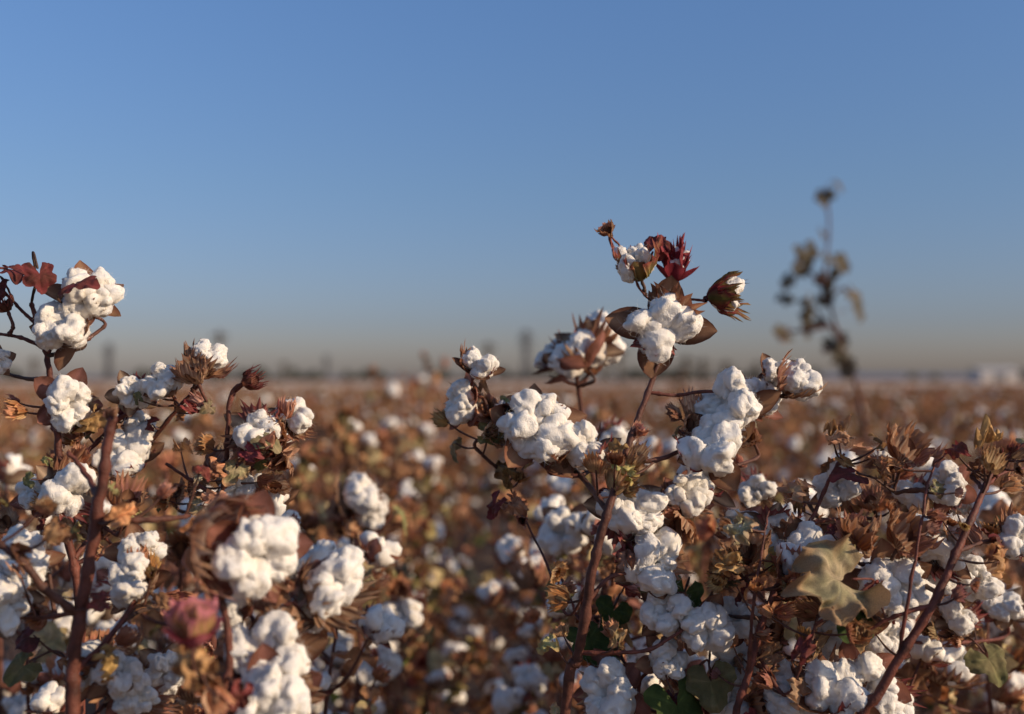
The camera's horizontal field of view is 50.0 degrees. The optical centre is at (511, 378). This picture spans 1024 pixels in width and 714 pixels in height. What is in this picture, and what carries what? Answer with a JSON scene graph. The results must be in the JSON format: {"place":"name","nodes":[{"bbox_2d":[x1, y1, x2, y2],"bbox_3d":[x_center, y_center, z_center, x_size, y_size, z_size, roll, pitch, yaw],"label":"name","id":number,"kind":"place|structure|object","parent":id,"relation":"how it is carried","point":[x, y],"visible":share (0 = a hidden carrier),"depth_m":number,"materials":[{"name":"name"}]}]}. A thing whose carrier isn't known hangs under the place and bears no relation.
{"place":"outdoors","nodes":[
{"label":"outdoors","id":0,"kind":"place"},
{"bbox_2d":[0,373,968,378],"bbox_3d":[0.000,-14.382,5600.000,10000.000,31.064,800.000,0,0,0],"label":"hills","id":1,"kind":"structure","parent":0,"point":[894,375],"depth_m":5329.52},
{"bbox_2d":[0,351,1023,713],"bbox_3d":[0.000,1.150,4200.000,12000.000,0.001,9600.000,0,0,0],"label":"ground","id":2,"kind":"structure","parent":0,"point":[482,563],"depth_m":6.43,"materials":[{"name":"plant"}]},
{"bbox_2d":[0,451,89,713],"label":"cotton plant","id":3,"kind":"object","parent":2,"relation":"on","point":[13,471],"visible":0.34,"depth_m":1.77,"materials":[{"name":"white plant"}]},
{"bbox_2d":[0,498,137,713],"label":"cotton plant","id":4,"kind":"object","parent":2,"relation":"on","point":[51,634],"visible":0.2,"depth_m":1.48,"materials":[{"name":"brown plant"}]},
{"bbox_2d":[0,406,213,713],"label":"cotton plant","id":5,"kind":"object","parent":2,"relation":"on","point":[93,667],"visible":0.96,"depth_m":0.98,"materials":[{"name":"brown plant"}]},
{"bbox_2d":[103,343,114,380],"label":"electricity pylon","id":6,"kind":"object","parent":2,"relation":"on","point":[108,374],"visible":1,"depth_m":559.08,"materials":[{"name":"metal"}]},
{"bbox_2d":[20,627,201,713],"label":"cotton plant","id":7,"kind":"object","parent":2,"relation":"on","point":[48,698],"visible":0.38,"depth_m":1.31,"materials":[{"name":"white plant"}]},
{"bbox_2d":[0,251,237,713],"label":"cotton plant","id":8,"kind":"object","parent":2,"relation":"on","point":[84,295],"visible":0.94,"depth_m":1.15,"materials":[{"name":"white plant"}]},
{"bbox_2d":[71,447,250,694],"bbox_3d":[-0.564,0.641,1.732,0.342,1.060,0.449,0,0,33],"label":"cotton plant","id":9,"kind":"object","parent":2,"relation":"on","point":[105,617],"visible":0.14,"depth_m":1.77,"materials":[{"name":"brown plant"}]},
{"bbox_2d":[88,485,293,713],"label":"cotton plant","id":10,"kind":"object","parent":2,"relation":"on","point":[177,541],"visible":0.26,"depth_m":1.42,"materials":[{"name":"brown plant"}]},
{"bbox_2d":[149,364,317,657],"bbox_3d":[-0.309,0.572,1.218,0.175,1.176,0.238,0,0,-16],"label":"cotton plant","id":11,"kind":"object","parent":2,"relation":"on","point":[258,438],"visible":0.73,"depth_m":1.16,"materials":[{"name":"brown plant"}]},
{"bbox_2d":[179,666,335,713],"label":"cotton plant","id":12,"kind":"object","parent":2,"relation":"on","point":[326,686],"visible":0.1,"depth_m":1.38,"materials":[{"name":"white plant"}]},
{"bbox_2d":[162,489,382,713],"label":"cotton plant","id":13,"kind":"object","parent":2,"relation":"on","point":[241,552],"visible":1,"depth_m":0.90,"materials":[{"name":"white plant"}]},
{"bbox_2d":[217,488,362,703],"bbox_3d":[-0.423,0.667,1.738,0.406,1.007,0.318,0,0,-30],"label":"cotton plant","id":14,"kind":"object","parent":2,"relation":"on","point":[345,642],"visible":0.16,"depth_m":1.74,"materials":[{"name":"brown plant"}]},
{"bbox_2d":[322,355,330,379],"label":"electricity pylon","id":15,"kind":"object","parent":2,"relation":"on","point":[326,374],"visible":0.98,"depth_m":898.96,"materials":[{"name":"metal"}]},
{"bbox_2d":[290,531,405,713],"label":"cotton plant","id":16,"kind":"object","parent":2,"relation":"on","point":[381,626],"visible":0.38,"depth_m":1.41,"materials":[{"name":"white plant"}]},
{"bbox_2d":[321,470,434,713],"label":"cotton plant","id":17,"kind":"object","parent":2,"relation":"on","point":[360,504],"visible":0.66,"depth_m":1.69,"materials":[{"name":"white plant"}]},
{"bbox_2d":[0,367,1023,380],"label":"distant tree line","id":18,"kind":"object","parent":2,"relation":"on","point":[633,373],"visible":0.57,"depth_m":562.99,"materials":[{"name":"grey plant"}]},
{"bbox_2d":[518,329,534,380],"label":"electricity pylon","id":19,"kind":"object","parent":2,"relation":"on","point":[526,333],"visible":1,"depth_m":518.68,"materials":[{"name":"metal"}]},
{"bbox_2d":[493,493,643,713],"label":"cotton plant","id":20,"kind":"object","parent":2,"relation":"on","point":[529,572],"visible":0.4,"depth_m":1.69,"materials":[{"name":"white plant"}]},
{"bbox_2d":[473,474,666,713],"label":"cotton plant","id":21,"kind":"object","parent":2,"relation":"on","point":[525,670],"visible":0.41,"depth_m":1.92,"materials":[{"name":"white plant"}]},
{"bbox_2d":[532,306,629,713],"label":"cotton plant","id":22,"kind":"object","parent":2,"relation":"on","point":[591,343],"visible":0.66,"depth_m":1.45,"materials":[{"name":"white plant"}]},
{"bbox_2d":[544,511,688,710],"bbox_3d":[0.151,0.668,1.371,0.366,1.004,0.430,0,0,3],"label":"cotton plant","id":23,"kind":"object","parent":2,"relation":"on","point":[585,520],"visible":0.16,"depth_m":1.41,"materials":[{"name":"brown plant"}]},
{"bbox_2d":[429,219,827,713],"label":"cotton plant","id":24,"kind":"object","parent":2,"relation":"on","point":[651,529],"visible":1,"depth_m":1.14,"materials":[{"name":"white plant"}]},
{"bbox_2d":[641,649,707,713],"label":"cotton plant","id":25,"kind":"object","parent":2,"relation":"on","point":[648,680],"visible":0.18,"depth_m":1.25,"materials":[{"name":"white plant"}]},
{"bbox_2d":[637,435,775,689],"bbox_3d":[0.249,0.631,1.798,0.430,1.080,0.366,0,0,2],"label":"cotton plant","id":26,"kind":"object","parent":2,"relation":"on","point":[656,448],"visible":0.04,"depth_m":1.80,"materials":[{"name":"brown plant"}]},
{"bbox_2d":[670,679,760,698],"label":"cotton plant","id":27,"kind":"object","parent":2,"relation":"on","point":[674,685],"visible":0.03,"depth_m":1.33,"materials":[{"name":"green plant"}]},
{"bbox_2d":[673,475,828,713],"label":"cotton plant","id":28,"kind":"object","parent":2,"relation":"on","point":[705,527],"visible":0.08,"depth_m":1.54,"materials":[{"name":"brown plant"}]},
{"bbox_2d":[704,414,901,713],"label":"cotton plant","id":29,"kind":"object","parent":2,"relation":"on","point":[797,557],"visible":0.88,"depth_m":1.10,"materials":[{"name":"brown plant"}]},
{"bbox_2d":[772,179,867,446],"bbox_3d":[1.226,0.176,4.395,0.416,1.968,0.236,0,0,0],"label":"cotton plant","id":30,"kind":"object","parent":2,"relation":"on","point":[848,367],"visible":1,"depth_m":4.39,"materials":[{"name":"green plant"}]},
{"bbox_2d":[743,483,987,700],"bbox_3d":[0.404,0.651,1.444,0.342,1.039,0.449,0,0,-23],"label":"cotton plant","id":31,"kind":"object","parent":2,"relation":"on","point":[956,674],"visible":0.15,"depth_m":1.35,"materials":[{"name":"white plant"}]},
{"bbox_2d":[795,446,979,701],"bbox_3d":[0.573,0.625,1.807,0.415,1.093,0.379,0,0,-28],"label":"cotton plant","id":32,"kind":"object","parent":2,"relation":"on","point":[831,512],"visible":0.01,"depth_m":1.75,"materials":[{"name":"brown plant"}]},
{"bbox_2d":[790,414,1023,713],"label":"cotton plant","id":33,"kind":"object","parent":2,"relation":"on","point":[925,564],"visible":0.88,"depth_m":1.10,"materials":[{"name":"white plant"}]},
{"bbox_2d":[895,632,953,692],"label":"cotton plant","id":34,"kind":"object","parent":2,"relation":"on","point":[929,651],"visible":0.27,"depth_m":1.25,"materials":[{"name":"white plant"}]},
{"bbox_2d":[903,496,1023,713],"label":"cotton plant","id":35,"kind":"object","parent":2,"relation":"on","point":[1010,692],"visible":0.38,"depth_m":1.52,"materials":[{"name":"brown plant"}]},
{"bbox_2d":[927,429,1023,713],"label":"cotton plant","id":36,"kind":"object","parent":2,"relation":"on","point":[989,501],"visible":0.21,"depth_m":1.74,"materials":[{"name":"brown plant"}]},
{"bbox_2d":[977,525,1023,712],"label":"cotton plant","id":37,"kind":"object","parent":2,"relation":"on","point":[1017,641],"visible":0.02,"depth_m":1.91,"materials":[{"name":"brown plant"}]},
{"bbox_2d":[0,381,1023,397],"bbox_3d":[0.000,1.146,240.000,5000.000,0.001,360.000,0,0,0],"label":"fallow field","id":38,"kind":"structure","parent":0,"point":[662,384],"depth_m":241.69,"materials":[{"name":"soil"}]},
{"bbox_2d":[27,357,40,384],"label":"utility pole","id":39,"kind":"object","parent":38,"relation":"on","point":[33,361],"visible":0.96,"depth_m":199.92,"materials":[{"name":"grey wood"}]},
{"bbox_2d":[211,331,227,385],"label":"utility pole","id":40,"kind":"object","parent":38,"relation":"on","point":[219,335],"visible":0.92,"depth_m":169.89,"materials":[{"name":"grey wood"}]},
{"bbox_2d":[278,361,289,382],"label":"utility pole","id":41,"kind":"object","parent":38,"relation":"on","point":[283,364],"visible":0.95,"depth_m":259.85,"materials":[{"name":"grey wood"}]},
{"bbox_2d":[481,342,495,383],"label":"utility pole","id":42,"kind":"object","parent":38,"relation":"on","point":[487,346],"visible":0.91,"depth_m":189.91,"materials":[{"name":"grey wood"}]},
{"bbox_2d":[602,363,610,384],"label":"utility pole","id":43,"kind":"object","parent":38,"relation":"on","point":[605,366],"visible":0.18,"depth_m":189.89,"materials":[{"name":"brown wood"}]},
{"bbox_2d":[618,347,628,386],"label":"utility pole","id":44,"kind":"object","parent":38,"relation":"on","point":[620,372],"visible":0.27,"depth_m":149.88,"materials":[{"name":"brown wood"}]},
{"bbox_2d":[677,356,694,385],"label":"utility pole","id":45,"kind":"object","parent":38,"relation":"on","point":[685,361],"visible":0.95,"depth_m":159.85,"materials":[{"name":"grey wood"}]},
{"bbox_2d":[695,358,711,385],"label":"utility pole","id":46,"kind":"object","parent":38,"relation":"on","point":[702,363],"visible":0.99,"depth_m":169.85,"materials":[{"name":"grey wood"}]},
{"bbox_2d":[718,360,733,371],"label":"utility pole","id":47,"kind":"object","parent":38,"relation":"on","point":[726,363],"visible":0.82,"depth_m":179.92,"materials":[{"name":"grey wood"}]},
{"bbox_2d":[751,361,760,376],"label":"utility pole","id":48,"kind":"object","parent":38,"relation":"on","point":[757,365],"visible":0.76,"depth_m":239.92,"materials":[{"name":"grey wood"}]},
{"bbox_2d":[0,0,1023,376],"label":"sky","id":49,"kind":"structure","parent":0,"point":[360,184],"materials":[{"name":"blue"}]},
{"bbox_2d":[969,368,1018,382],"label":"walls","id":50,"kind":"structure","parent":0,"point":[976,375],"depth_m":296.00,"materials":[{"name":"white"}]},
{"bbox_2d":[968,367,1019,371],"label":"roof","id":51,"kind":"structure","parent":50,"relation":"on","point":[996,369],"depth_m":297.94,"materials":[{"name":"white"}]},
{"bbox_2d":[994,374,1005,382],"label":"door","id":52,"kind":"structure","parent":50,"relation":"attached to","point":[999,378],"depth_m":295.97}
]}

